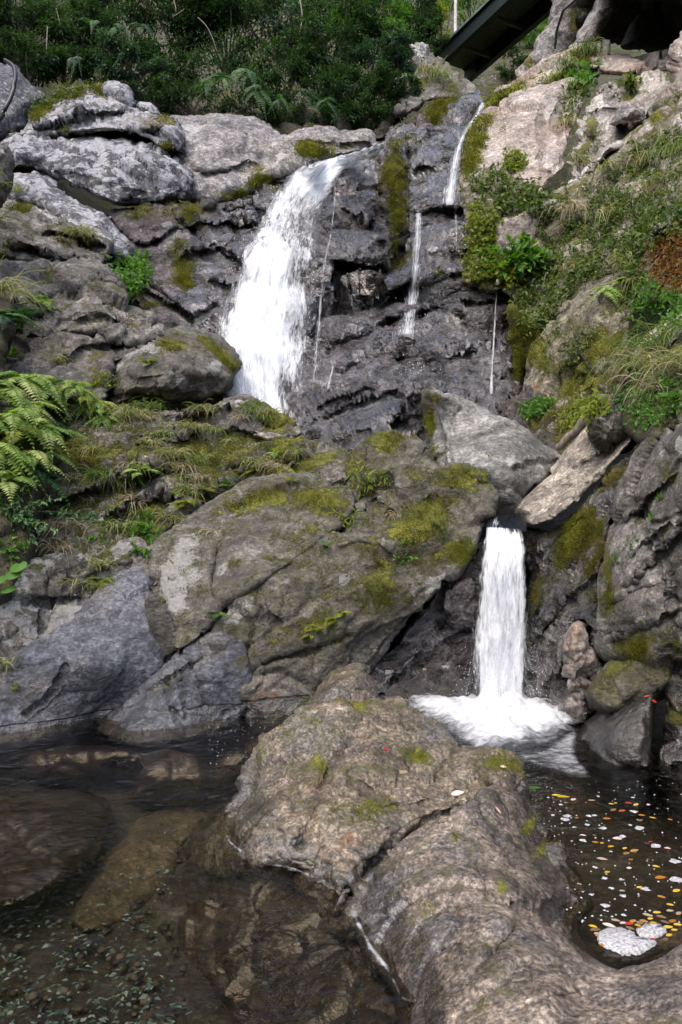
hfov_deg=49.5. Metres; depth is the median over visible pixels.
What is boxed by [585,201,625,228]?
grass tuft
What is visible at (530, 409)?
creeper
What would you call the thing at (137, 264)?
creeper
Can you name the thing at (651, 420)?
creeper
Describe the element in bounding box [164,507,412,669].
bedrock
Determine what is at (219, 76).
hanging fern
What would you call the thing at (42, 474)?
fern
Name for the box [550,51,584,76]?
grass tuft
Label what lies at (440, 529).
leafy plant
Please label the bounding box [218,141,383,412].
waterfall
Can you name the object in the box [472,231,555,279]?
leafy plant
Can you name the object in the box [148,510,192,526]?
grass tuft
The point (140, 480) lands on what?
sword plant
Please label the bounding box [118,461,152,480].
grass tuft
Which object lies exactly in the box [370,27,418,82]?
forest shrub
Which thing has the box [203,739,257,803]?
submerged boulder
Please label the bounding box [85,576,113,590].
fern
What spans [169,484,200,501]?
grass tuft
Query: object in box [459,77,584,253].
pink cliff
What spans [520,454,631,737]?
cave wall
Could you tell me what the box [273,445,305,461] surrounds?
grass tuft
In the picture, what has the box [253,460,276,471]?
grass tuft
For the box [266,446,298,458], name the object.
fern
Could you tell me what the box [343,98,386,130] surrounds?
forest shrub
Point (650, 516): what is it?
sprout
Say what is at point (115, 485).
grass tuft
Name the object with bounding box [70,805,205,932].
submerged slab
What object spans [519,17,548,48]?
tree
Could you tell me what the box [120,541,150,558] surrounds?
leafy plant
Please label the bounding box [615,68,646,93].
leafy plant
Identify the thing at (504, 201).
creeper
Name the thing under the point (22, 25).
forest shrub
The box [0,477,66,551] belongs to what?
leafy plant
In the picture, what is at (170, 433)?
grass tuft
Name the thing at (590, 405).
creeper
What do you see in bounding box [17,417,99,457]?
fern
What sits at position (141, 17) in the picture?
forest shrub
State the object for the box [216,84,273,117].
forest shrub
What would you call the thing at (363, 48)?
forest shrub
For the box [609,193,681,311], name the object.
creeper
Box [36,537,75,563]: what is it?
grass tuft
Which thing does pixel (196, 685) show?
grey bulge
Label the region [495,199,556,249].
ledge block
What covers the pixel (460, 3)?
tree
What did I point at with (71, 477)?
grass tuft
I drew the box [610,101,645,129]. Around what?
grey corner block
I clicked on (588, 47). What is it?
grass tuft
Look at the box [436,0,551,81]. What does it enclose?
footbridge
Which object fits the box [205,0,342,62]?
forest shrub
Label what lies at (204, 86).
hanging fern
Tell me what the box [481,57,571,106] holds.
creeper
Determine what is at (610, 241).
creeper
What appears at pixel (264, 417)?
grass tuft
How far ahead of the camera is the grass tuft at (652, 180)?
13.84 m
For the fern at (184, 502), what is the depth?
9.90 m
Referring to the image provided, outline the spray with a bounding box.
[226,75,574,715]
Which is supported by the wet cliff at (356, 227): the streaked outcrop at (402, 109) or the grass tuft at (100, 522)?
the streaked outcrop at (402, 109)
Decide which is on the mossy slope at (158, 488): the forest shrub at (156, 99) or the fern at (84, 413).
the fern at (84, 413)
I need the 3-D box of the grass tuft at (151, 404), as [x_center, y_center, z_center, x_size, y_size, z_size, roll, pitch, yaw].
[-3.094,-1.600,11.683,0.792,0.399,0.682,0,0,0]
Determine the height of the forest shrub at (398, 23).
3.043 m
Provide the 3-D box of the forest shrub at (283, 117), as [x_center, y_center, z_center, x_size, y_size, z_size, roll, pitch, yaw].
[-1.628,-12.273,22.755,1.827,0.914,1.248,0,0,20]
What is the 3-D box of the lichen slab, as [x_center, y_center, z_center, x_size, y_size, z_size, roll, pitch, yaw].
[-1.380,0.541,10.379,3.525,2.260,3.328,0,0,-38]
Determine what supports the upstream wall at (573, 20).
on the ground at (578, 778)
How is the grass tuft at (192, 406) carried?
on the mossy slope at (158, 488)
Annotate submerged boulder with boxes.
[0,788,111,912]
[20,744,145,783]
[128,750,213,809]
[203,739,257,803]
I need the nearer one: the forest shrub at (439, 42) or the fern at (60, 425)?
the fern at (60, 425)
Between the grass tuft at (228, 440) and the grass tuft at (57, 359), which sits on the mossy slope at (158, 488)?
the grass tuft at (228, 440)
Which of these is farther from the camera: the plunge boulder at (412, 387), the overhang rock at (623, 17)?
the overhang rock at (623, 17)
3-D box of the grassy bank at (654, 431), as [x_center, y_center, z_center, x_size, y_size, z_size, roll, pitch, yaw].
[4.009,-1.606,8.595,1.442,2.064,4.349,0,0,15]
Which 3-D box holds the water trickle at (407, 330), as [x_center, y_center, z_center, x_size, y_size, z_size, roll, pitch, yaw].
[1.474,-5.342,16.370,0.808,3.761,3.125,0,0,5]
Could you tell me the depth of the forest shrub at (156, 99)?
22.71 m
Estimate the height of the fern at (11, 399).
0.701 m
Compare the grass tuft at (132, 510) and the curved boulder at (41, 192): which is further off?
the curved boulder at (41, 192)
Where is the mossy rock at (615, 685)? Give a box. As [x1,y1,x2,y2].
[585,659,673,712]
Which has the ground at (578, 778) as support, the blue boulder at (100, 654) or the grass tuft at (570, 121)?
the blue boulder at (100, 654)
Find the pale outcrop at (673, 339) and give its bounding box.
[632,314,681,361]
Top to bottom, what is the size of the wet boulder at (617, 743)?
1.199 m
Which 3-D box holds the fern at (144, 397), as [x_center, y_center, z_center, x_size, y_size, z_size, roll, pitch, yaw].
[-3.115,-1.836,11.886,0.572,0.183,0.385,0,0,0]
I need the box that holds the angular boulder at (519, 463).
[421,388,560,515]
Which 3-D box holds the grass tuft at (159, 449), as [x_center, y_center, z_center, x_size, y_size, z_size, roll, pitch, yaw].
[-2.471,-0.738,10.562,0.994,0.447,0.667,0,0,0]
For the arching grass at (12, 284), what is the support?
on the fern bank at (7, 335)
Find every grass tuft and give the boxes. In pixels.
[0,656,22,676]
[24,353,81,366]
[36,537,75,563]
[37,513,92,541]
[44,502,68,514]
[54,576,103,594]
[55,473,87,487]
[58,221,104,242]
[65,464,133,485]
[67,442,105,457]
[68,494,91,505]
[72,494,101,504]
[78,516,121,527]
[84,557,119,577]
[96,472,139,494]
[102,518,143,540]
[103,404,162,424]
[109,374,121,383]
[110,493,136,499]
[112,459,145,477]
[118,423,137,430]
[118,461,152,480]
[121,499,148,511]
[123,110,171,135]
[124,508,154,521]
[125,399,168,410]
[127,444,200,472]
[130,437,177,448]
[137,414,157,420]
[140,429,174,437]
[146,429,171,437]
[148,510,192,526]
[149,429,177,437]
[151,460,214,486]
[162,476,187,483]
[165,416,213,439]
[166,473,199,485]
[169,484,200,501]
[170,463,193,473]
[170,482,191,488]
[172,484,204,499]
[178,400,225,420]
[178,457,199,466]
[180,452,207,468]
[180,490,204,499]
[184,458,209,466]
[188,472,211,485]
[192,424,230,439]
[196,527,222,538]
[217,436,241,445]
[227,413,249,425]
[234,404,260,418]
[235,456,278,468]
[238,400,270,413]
[253,412,277,422]
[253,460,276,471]
[256,406,289,416]
[256,454,282,465]
[260,459,302,472]
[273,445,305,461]
[377,509,400,520]
[412,55,455,85]
[424,65,453,86]
[538,199,593,222]
[543,261,570,285]
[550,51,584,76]
[551,114,581,134]
[560,147,593,172]
[563,29,613,59]
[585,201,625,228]
[587,155,625,181]
[605,249,632,280]
[615,276,643,303]
[625,170,672,197]
[626,142,657,173]
[648,125,681,176]
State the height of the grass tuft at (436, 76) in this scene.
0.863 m
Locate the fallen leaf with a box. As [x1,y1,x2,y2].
[451,790,463,795]
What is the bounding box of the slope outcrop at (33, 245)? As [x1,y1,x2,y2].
[0,198,113,263]
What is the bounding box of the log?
[555,413,589,450]
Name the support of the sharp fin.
on the bank slope at (573, 189)
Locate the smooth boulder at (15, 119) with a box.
[0,63,45,141]
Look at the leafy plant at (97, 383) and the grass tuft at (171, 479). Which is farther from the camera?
the leafy plant at (97, 383)
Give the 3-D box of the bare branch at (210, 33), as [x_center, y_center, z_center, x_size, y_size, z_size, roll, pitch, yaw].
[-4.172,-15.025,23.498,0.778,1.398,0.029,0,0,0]
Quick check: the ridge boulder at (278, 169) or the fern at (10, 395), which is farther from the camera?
the ridge boulder at (278, 169)
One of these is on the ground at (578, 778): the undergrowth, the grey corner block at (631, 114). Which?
the undergrowth
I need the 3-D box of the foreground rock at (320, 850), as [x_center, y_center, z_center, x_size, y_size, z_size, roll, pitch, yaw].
[0.349,2.146,5.502,2.545,1.132,2.720,0,0,-40]
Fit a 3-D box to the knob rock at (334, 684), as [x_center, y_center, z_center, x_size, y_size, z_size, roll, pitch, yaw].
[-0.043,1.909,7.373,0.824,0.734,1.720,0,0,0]
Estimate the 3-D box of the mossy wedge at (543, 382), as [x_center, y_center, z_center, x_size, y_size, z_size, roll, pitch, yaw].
[4.513,-3.170,14.030,2.116,4.156,5.196,0,0,17]
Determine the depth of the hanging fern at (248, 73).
22.18 m
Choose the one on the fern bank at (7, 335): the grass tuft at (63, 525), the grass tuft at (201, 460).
the grass tuft at (63, 525)
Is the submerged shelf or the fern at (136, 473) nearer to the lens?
the submerged shelf
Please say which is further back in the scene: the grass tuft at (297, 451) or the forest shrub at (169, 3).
the forest shrub at (169, 3)
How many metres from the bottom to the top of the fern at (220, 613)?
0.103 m
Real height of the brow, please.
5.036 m
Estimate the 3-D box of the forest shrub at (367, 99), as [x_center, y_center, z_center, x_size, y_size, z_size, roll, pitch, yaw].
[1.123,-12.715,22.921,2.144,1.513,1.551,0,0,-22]
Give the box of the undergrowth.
[0,0,436,122]
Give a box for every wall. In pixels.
[507,304,540,385]
[515,0,588,77]
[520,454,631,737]
[593,423,681,672]
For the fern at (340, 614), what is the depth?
8.48 m
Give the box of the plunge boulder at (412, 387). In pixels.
[396,371,446,403]
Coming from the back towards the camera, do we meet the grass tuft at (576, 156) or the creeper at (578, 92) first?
the creeper at (578, 92)
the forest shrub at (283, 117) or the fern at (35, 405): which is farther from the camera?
the forest shrub at (283, 117)
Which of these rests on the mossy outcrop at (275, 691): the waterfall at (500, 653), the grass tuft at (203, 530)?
the waterfall at (500, 653)
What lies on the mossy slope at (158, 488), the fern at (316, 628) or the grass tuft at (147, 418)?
the grass tuft at (147, 418)
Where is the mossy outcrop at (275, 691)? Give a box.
[210,429,498,729]
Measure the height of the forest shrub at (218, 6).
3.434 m
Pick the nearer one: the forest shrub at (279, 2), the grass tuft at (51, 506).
the grass tuft at (51, 506)
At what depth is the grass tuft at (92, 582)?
8.80 m
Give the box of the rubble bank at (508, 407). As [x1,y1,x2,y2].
[495,384,574,454]
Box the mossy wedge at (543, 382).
[523,271,637,435]
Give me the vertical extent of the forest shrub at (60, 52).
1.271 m
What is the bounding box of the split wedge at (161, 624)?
[144,593,181,661]
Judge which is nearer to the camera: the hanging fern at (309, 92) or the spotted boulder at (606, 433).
the spotted boulder at (606, 433)
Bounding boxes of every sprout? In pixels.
[647,511,652,520]
[655,491,664,500]
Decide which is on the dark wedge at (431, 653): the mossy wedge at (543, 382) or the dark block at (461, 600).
the dark block at (461, 600)
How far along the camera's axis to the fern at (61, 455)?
9.39 m
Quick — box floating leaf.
[602,923,615,927]
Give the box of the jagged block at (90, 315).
[26,296,164,347]
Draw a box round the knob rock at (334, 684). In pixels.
[306,663,377,704]
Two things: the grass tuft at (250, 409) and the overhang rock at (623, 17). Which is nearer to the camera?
the grass tuft at (250, 409)
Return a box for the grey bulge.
[97,630,253,746]
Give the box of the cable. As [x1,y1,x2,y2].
[554,0,575,48]
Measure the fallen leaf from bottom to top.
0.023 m
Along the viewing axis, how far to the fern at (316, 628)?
8.33 m
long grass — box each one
[586,353,649,380]
[590,340,675,393]
[596,321,677,367]
[605,367,681,407]
[618,308,681,359]
[621,343,681,400]
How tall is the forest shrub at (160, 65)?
1.689 m
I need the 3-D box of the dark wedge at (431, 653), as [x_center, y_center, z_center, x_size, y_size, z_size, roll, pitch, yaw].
[0.930,1.539,9.638,2.284,2.404,2.697,0,0,0]
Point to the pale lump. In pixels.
(581, 662)
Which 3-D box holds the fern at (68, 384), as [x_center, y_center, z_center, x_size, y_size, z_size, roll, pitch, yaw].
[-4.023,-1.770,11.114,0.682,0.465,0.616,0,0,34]
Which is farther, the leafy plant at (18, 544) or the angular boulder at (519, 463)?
the angular boulder at (519, 463)
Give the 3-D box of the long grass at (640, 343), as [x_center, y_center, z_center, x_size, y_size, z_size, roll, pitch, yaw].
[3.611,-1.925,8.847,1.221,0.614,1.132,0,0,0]
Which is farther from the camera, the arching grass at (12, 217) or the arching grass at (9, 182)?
the arching grass at (12, 217)
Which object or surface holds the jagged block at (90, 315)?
on the tilted slab
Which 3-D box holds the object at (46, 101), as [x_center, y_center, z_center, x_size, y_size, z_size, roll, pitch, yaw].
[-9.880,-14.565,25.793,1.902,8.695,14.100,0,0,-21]
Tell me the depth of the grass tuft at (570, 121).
18.48 m
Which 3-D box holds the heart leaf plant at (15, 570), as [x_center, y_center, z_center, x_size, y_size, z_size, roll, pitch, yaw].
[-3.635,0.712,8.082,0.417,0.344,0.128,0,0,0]
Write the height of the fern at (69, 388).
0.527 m
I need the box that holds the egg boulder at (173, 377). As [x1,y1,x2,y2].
[105,325,242,407]
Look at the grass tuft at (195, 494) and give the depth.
10.20 m
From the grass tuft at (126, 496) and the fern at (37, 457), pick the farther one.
the grass tuft at (126, 496)
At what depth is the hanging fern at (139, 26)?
23.69 m
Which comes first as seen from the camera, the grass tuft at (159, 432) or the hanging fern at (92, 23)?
the grass tuft at (159, 432)
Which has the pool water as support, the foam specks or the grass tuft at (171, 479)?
the foam specks
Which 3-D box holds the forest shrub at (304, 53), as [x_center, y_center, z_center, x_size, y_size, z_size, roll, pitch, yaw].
[-1.763,-14.382,24.022,3.265,2.256,2.185,0,0,0]
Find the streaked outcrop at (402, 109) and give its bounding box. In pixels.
[392,42,481,118]
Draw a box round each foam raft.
[597,927,656,955]
[636,922,666,938]
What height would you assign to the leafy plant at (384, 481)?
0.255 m
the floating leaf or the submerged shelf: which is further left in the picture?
the submerged shelf
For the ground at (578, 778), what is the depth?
6.51 m
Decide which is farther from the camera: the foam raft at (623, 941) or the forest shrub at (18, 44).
the forest shrub at (18, 44)
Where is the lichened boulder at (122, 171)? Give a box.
[0,133,196,205]
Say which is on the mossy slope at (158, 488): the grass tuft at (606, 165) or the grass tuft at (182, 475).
the grass tuft at (182, 475)
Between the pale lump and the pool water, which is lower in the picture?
the pool water
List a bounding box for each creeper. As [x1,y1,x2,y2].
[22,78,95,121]
[100,247,156,303]
[458,200,507,292]
[460,162,568,222]
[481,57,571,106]
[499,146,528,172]
[504,242,601,339]
[515,393,557,422]
[521,160,681,280]
[537,320,598,366]
[554,388,612,432]
[555,70,590,128]
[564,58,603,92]
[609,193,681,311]
[611,365,681,432]
[619,266,681,335]
[626,113,681,174]
[636,219,681,297]
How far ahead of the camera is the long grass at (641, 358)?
8.64 m
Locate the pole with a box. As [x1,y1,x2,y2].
[454,0,456,31]
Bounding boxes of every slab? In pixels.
[0,536,152,669]
[6,331,135,397]
[40,355,116,403]
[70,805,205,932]
[137,472,355,652]
[162,113,287,203]
[514,425,631,525]
[575,0,621,42]
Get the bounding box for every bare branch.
[198,17,220,58]
[299,0,302,31]
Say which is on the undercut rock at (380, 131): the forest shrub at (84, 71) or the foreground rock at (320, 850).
the forest shrub at (84, 71)
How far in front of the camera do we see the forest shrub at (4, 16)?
24.62 m
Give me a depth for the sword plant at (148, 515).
9.88 m
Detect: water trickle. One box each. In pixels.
[400,213,420,335]
[443,103,483,204]
[490,279,497,393]
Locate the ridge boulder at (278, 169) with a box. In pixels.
[260,125,378,183]
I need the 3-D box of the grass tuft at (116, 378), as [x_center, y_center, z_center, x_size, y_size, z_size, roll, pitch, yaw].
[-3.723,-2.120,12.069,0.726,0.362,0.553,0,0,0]
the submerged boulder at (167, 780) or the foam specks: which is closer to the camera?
the foam specks
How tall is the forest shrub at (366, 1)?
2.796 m
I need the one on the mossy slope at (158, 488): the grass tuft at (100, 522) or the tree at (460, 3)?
the grass tuft at (100, 522)
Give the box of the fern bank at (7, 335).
[0,291,60,604]
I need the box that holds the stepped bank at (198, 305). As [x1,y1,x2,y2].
[107,179,334,419]
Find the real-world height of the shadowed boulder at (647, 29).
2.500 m
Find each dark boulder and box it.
[0,143,14,207]
[675,762,681,808]
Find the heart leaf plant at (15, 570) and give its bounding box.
[0,561,26,593]
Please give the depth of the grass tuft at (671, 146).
14.03 m
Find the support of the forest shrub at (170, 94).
on the undercut rock at (380, 131)
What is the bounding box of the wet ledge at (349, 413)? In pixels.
[294,363,480,459]
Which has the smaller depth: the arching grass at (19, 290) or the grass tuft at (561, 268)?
the arching grass at (19, 290)
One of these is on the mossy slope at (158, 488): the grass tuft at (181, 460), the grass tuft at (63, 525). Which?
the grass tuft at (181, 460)
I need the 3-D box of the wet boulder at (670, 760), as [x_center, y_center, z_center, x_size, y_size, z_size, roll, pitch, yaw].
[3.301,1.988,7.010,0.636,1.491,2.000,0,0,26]
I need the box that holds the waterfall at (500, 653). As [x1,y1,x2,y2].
[476,508,526,698]
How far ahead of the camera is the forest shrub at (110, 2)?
28.41 m
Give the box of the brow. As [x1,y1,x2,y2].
[635,31,681,139]
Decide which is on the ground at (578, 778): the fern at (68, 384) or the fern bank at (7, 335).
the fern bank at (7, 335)
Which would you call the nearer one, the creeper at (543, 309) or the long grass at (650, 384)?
the long grass at (650, 384)
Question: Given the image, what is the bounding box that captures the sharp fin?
[577,140,623,179]
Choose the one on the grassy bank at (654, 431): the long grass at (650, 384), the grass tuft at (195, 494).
the long grass at (650, 384)
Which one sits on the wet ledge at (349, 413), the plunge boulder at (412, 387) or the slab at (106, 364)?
the plunge boulder at (412, 387)
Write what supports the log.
on the slanted slab
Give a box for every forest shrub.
[0,0,21,58]
[0,0,71,68]
[0,24,69,88]
[14,0,123,72]
[30,41,97,87]
[68,0,177,68]
[68,58,118,84]
[88,27,172,97]
[95,0,155,18]
[126,75,179,113]
[129,31,207,96]
[145,0,233,58]
[155,77,219,115]
[163,0,280,77]
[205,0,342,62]
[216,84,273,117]
[222,0,291,34]
[234,25,335,106]
[261,101,318,125]
[273,0,392,79]
[296,0,393,22]
[298,61,365,107]
[308,101,359,127]
[323,0,415,66]
[328,36,407,105]
[340,71,410,124]
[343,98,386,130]
[361,61,422,110]
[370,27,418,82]
[402,0,443,48]
[407,14,450,56]
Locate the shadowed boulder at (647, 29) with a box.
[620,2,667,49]
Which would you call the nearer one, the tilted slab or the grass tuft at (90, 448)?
the grass tuft at (90, 448)
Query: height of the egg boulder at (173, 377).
2.072 m
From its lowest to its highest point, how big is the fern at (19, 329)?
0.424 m
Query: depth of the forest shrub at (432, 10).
29.75 m
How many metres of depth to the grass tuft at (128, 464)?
10.26 m
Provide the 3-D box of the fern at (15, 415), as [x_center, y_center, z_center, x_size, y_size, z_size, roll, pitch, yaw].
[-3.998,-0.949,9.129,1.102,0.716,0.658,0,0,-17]
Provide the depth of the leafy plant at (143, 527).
9.45 m
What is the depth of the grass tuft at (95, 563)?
8.92 m
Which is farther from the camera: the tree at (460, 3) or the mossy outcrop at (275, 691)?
the tree at (460, 3)
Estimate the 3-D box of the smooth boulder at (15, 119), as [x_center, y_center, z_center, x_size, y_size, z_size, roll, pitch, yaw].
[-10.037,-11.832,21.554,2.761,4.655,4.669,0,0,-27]
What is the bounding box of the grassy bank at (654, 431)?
[612,332,681,444]
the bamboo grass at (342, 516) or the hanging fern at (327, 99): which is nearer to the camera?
the bamboo grass at (342, 516)
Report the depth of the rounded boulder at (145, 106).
19.84 m
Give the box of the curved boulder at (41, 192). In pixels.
[7,170,135,266]
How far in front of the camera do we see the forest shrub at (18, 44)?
22.67 m
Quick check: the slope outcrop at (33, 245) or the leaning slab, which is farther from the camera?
the leaning slab
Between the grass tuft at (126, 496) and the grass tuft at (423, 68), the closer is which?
the grass tuft at (126, 496)
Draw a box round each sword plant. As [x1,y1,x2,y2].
[126,454,145,487]
[139,505,156,522]
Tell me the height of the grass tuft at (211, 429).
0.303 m
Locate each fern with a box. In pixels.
[0,307,52,339]
[0,371,71,419]
[0,380,37,418]
[0,382,42,423]
[0,407,61,462]
[0,420,27,454]
[0,426,43,447]
[0,443,47,500]
[0,450,68,494]
[0,470,40,507]
[2,399,64,437]
[8,347,23,357]
[13,466,74,513]
[15,294,61,310]
[15,323,24,335]
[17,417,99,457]
[27,375,86,420]
[28,444,81,488]
[39,399,69,412]
[49,400,77,413]
[50,380,98,407]
[54,420,76,441]
[56,384,99,403]
[60,403,105,423]
[66,56,82,79]
[72,398,120,421]
[75,18,98,35]
[75,388,114,418]
[82,409,119,433]
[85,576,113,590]
[101,23,133,51]
[106,51,141,75]
[122,463,164,478]
[128,22,155,47]
[129,394,160,400]
[136,357,157,364]
[163,491,208,513]
[191,78,212,105]
[195,484,219,492]
[199,72,241,96]
[206,611,230,620]
[215,477,236,487]
[229,68,267,93]
[237,460,275,479]
[242,84,275,121]
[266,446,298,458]
[267,94,291,114]
[284,476,298,482]
[295,89,323,120]
[305,624,322,631]
[306,96,338,125]
[324,617,335,628]
[330,610,350,620]
[584,276,631,309]
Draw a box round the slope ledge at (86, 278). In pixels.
[0,257,165,331]
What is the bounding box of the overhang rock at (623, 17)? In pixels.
[575,0,681,52]
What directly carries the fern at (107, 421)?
on the mossy slope at (158, 488)
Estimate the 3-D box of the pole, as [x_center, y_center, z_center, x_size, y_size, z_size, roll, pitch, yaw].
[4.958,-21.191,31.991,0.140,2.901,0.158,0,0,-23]
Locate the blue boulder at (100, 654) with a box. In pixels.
[0,566,164,747]
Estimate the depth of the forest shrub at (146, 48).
23.82 m
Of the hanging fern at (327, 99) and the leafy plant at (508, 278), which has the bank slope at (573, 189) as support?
the leafy plant at (508, 278)
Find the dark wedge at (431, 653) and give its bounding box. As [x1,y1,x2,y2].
[369,539,487,730]
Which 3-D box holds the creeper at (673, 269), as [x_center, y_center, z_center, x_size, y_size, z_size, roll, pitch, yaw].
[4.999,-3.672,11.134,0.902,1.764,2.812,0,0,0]
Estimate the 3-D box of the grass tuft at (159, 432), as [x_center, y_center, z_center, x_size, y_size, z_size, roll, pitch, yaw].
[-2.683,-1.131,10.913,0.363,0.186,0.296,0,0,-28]
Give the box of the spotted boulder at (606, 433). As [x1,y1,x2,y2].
[587,394,636,453]
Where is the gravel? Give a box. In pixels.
[0,847,211,1023]
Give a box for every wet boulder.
[570,687,659,780]
[654,672,681,780]
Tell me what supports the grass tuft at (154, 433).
on the mossy slope at (158, 488)
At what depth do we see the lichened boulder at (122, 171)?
18.20 m
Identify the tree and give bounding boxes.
[405,3,436,58]
[418,0,452,38]
[442,0,484,25]
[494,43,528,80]
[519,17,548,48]
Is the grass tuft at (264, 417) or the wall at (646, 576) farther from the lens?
the grass tuft at (264, 417)
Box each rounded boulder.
[101,80,136,106]
[135,101,159,114]
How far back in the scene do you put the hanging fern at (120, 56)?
22.47 m
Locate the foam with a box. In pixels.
[414,691,569,745]
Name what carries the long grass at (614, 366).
on the grassy bank at (654, 431)
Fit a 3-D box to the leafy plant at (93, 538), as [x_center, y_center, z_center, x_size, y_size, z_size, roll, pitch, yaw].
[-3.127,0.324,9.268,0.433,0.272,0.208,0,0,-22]
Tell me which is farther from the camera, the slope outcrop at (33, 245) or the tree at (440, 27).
the tree at (440, 27)
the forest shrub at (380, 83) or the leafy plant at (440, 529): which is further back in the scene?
the forest shrub at (380, 83)
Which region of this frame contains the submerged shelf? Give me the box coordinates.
[177,792,398,1023]
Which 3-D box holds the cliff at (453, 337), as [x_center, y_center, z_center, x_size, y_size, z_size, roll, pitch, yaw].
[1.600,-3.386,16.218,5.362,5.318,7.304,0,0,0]
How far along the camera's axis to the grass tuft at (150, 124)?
18.96 m
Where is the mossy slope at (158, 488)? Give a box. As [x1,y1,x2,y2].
[36,398,351,580]
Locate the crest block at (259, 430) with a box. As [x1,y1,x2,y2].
[207,394,301,440]
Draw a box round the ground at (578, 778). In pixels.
[0,0,681,1023]
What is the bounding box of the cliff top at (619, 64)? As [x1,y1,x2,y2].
[480,40,670,111]
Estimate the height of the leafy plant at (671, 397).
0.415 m
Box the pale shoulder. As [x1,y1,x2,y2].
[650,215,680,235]
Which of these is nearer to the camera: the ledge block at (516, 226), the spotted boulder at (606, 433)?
the spotted boulder at (606, 433)
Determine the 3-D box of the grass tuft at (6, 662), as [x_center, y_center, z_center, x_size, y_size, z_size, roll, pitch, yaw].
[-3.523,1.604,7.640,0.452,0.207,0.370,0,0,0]
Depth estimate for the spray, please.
12.91 m
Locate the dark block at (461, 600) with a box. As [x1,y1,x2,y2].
[442,576,483,629]
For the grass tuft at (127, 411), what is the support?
on the mossy slope at (158, 488)
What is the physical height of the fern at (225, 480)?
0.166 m
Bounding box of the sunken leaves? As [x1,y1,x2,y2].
[0,832,189,1023]
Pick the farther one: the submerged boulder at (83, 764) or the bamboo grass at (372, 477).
the bamboo grass at (372, 477)
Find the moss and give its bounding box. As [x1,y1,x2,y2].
[0,43,681,1011]
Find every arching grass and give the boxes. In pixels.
[0,172,26,196]
[0,210,30,230]
[0,254,52,305]
[0,280,47,310]
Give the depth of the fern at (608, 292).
12.75 m
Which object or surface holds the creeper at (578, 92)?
attached to the pink cliff at (532, 113)
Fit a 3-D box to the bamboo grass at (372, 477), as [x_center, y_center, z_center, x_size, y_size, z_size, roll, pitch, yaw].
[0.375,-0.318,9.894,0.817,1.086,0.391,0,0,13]
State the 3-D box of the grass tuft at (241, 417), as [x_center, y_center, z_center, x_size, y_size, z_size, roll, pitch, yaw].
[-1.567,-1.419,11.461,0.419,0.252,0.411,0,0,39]
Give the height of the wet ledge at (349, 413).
2.893 m
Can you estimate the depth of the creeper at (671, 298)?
11.04 m
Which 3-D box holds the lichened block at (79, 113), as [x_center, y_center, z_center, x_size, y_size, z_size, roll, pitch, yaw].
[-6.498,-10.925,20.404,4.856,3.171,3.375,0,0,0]
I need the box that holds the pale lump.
[561,620,601,693]
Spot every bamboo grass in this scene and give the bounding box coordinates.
[328,502,360,528]
[343,449,386,499]
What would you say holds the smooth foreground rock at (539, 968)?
in the pool water
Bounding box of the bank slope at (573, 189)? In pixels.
[460,80,681,329]
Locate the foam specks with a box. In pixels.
[544,780,681,922]
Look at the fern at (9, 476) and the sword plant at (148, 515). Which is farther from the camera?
the sword plant at (148, 515)
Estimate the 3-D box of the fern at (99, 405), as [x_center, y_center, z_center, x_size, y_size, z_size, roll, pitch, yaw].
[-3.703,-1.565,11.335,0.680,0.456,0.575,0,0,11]
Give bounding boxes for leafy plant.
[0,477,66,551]
[0,534,30,566]
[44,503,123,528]
[67,363,135,391]
[74,528,108,543]
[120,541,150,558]
[128,513,161,544]
[375,469,394,485]
[393,534,418,562]
[430,516,456,536]
[434,264,448,277]
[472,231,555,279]
[482,257,537,289]
[598,385,628,412]
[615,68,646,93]
[624,362,648,378]
[658,376,681,408]
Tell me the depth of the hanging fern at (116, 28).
22.52 m
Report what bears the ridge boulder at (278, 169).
on the stepped bank at (198, 305)
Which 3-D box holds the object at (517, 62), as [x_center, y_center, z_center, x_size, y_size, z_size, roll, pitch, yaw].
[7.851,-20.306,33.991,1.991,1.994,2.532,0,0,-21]
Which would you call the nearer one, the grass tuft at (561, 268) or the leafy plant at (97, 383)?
the leafy plant at (97, 383)
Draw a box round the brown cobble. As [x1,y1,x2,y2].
[558,691,595,720]
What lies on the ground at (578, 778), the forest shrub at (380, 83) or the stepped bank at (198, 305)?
the stepped bank at (198, 305)
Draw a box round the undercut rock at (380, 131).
[73,89,400,146]
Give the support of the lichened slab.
on the blue boulder at (100, 654)
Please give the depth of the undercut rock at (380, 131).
22.88 m
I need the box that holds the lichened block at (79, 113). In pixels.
[6,82,185,151]
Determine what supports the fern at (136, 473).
on the mossy slope at (158, 488)
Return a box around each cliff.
[299,90,484,317]
[306,274,522,414]
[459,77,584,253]
[567,69,672,182]
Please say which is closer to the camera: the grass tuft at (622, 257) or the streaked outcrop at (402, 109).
the grass tuft at (622, 257)
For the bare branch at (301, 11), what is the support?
attached to the forest shrub at (354, 27)
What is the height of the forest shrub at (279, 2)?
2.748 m
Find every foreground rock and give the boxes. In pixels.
[191,690,568,940]
[351,784,681,1023]
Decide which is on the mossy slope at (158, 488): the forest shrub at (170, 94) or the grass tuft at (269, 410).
the grass tuft at (269, 410)

